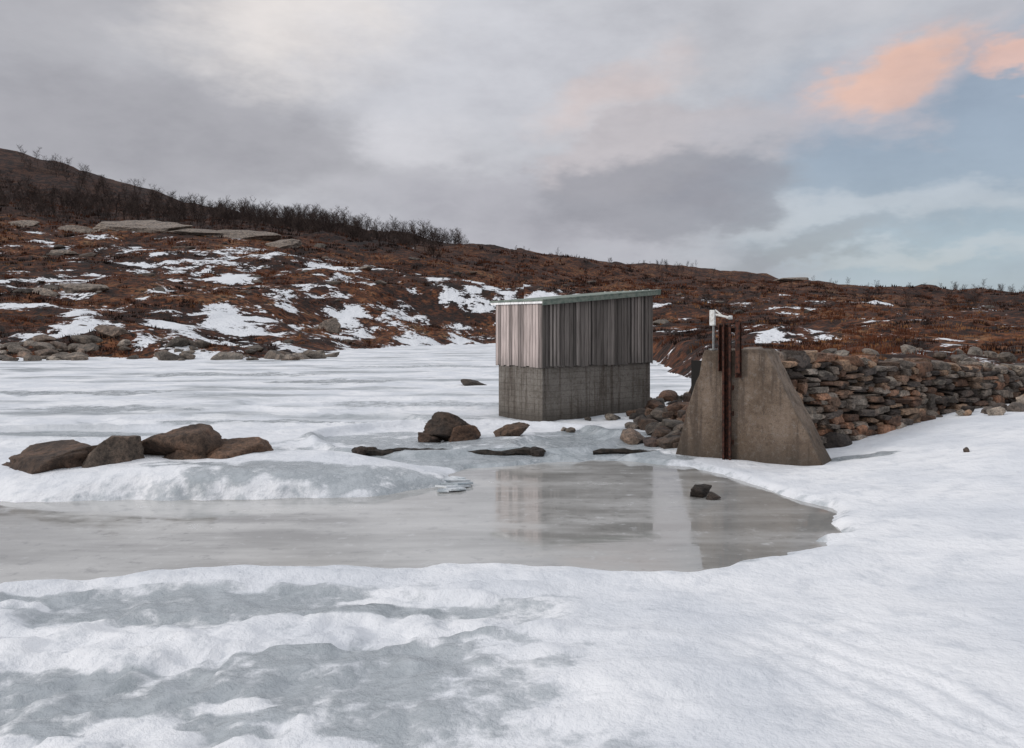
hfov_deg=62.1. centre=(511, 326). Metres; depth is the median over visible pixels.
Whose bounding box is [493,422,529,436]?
boulder
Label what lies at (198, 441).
boulder
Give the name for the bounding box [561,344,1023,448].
rubble stones
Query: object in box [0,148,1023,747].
ground
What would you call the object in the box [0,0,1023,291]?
sky
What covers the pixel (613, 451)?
log
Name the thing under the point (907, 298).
birch scrub
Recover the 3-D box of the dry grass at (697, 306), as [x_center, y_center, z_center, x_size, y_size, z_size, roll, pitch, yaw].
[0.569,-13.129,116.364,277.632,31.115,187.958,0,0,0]
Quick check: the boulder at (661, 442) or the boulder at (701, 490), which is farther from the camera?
the boulder at (661, 442)
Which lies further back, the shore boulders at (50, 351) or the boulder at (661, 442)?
the shore boulders at (50, 351)
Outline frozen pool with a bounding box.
[0,460,841,582]
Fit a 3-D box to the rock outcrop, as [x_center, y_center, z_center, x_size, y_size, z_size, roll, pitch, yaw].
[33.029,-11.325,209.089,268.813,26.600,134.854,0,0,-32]
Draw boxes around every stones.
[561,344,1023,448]
[743,347,1023,443]
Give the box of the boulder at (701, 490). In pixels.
[690,484,720,499]
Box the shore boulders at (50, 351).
[0,225,994,360]
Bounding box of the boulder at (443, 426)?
[418,411,480,442]
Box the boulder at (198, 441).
[141,423,273,459]
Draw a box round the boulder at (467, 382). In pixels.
[461,379,485,385]
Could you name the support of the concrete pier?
on the ground at (890, 614)
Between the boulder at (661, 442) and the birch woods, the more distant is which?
the birch woods
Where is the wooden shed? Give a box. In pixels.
[489,289,660,421]
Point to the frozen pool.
(607, 515)
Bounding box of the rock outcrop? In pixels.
[8,220,808,334]
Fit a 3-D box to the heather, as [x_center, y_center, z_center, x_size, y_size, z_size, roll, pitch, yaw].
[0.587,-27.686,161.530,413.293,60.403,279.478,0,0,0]
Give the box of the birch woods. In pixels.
[0,144,468,258]
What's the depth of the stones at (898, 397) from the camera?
17.18 m
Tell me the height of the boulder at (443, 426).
0.742 m
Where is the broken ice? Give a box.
[423,476,472,491]
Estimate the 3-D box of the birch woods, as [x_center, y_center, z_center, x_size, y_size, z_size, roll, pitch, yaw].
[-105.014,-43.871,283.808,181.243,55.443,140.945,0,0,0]
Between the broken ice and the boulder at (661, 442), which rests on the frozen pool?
the broken ice
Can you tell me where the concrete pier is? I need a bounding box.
[676,309,830,465]
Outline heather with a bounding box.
[0,180,1023,364]
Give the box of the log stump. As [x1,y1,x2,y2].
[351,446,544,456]
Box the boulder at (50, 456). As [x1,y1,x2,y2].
[2,435,144,473]
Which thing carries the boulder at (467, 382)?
on the ground at (890, 614)
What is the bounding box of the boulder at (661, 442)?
[643,435,680,448]
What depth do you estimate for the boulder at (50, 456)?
12.76 m
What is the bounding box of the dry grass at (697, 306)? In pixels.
[0,215,1023,360]
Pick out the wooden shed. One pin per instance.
(568, 357)
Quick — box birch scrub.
[511,245,1023,314]
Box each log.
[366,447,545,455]
[593,448,655,454]

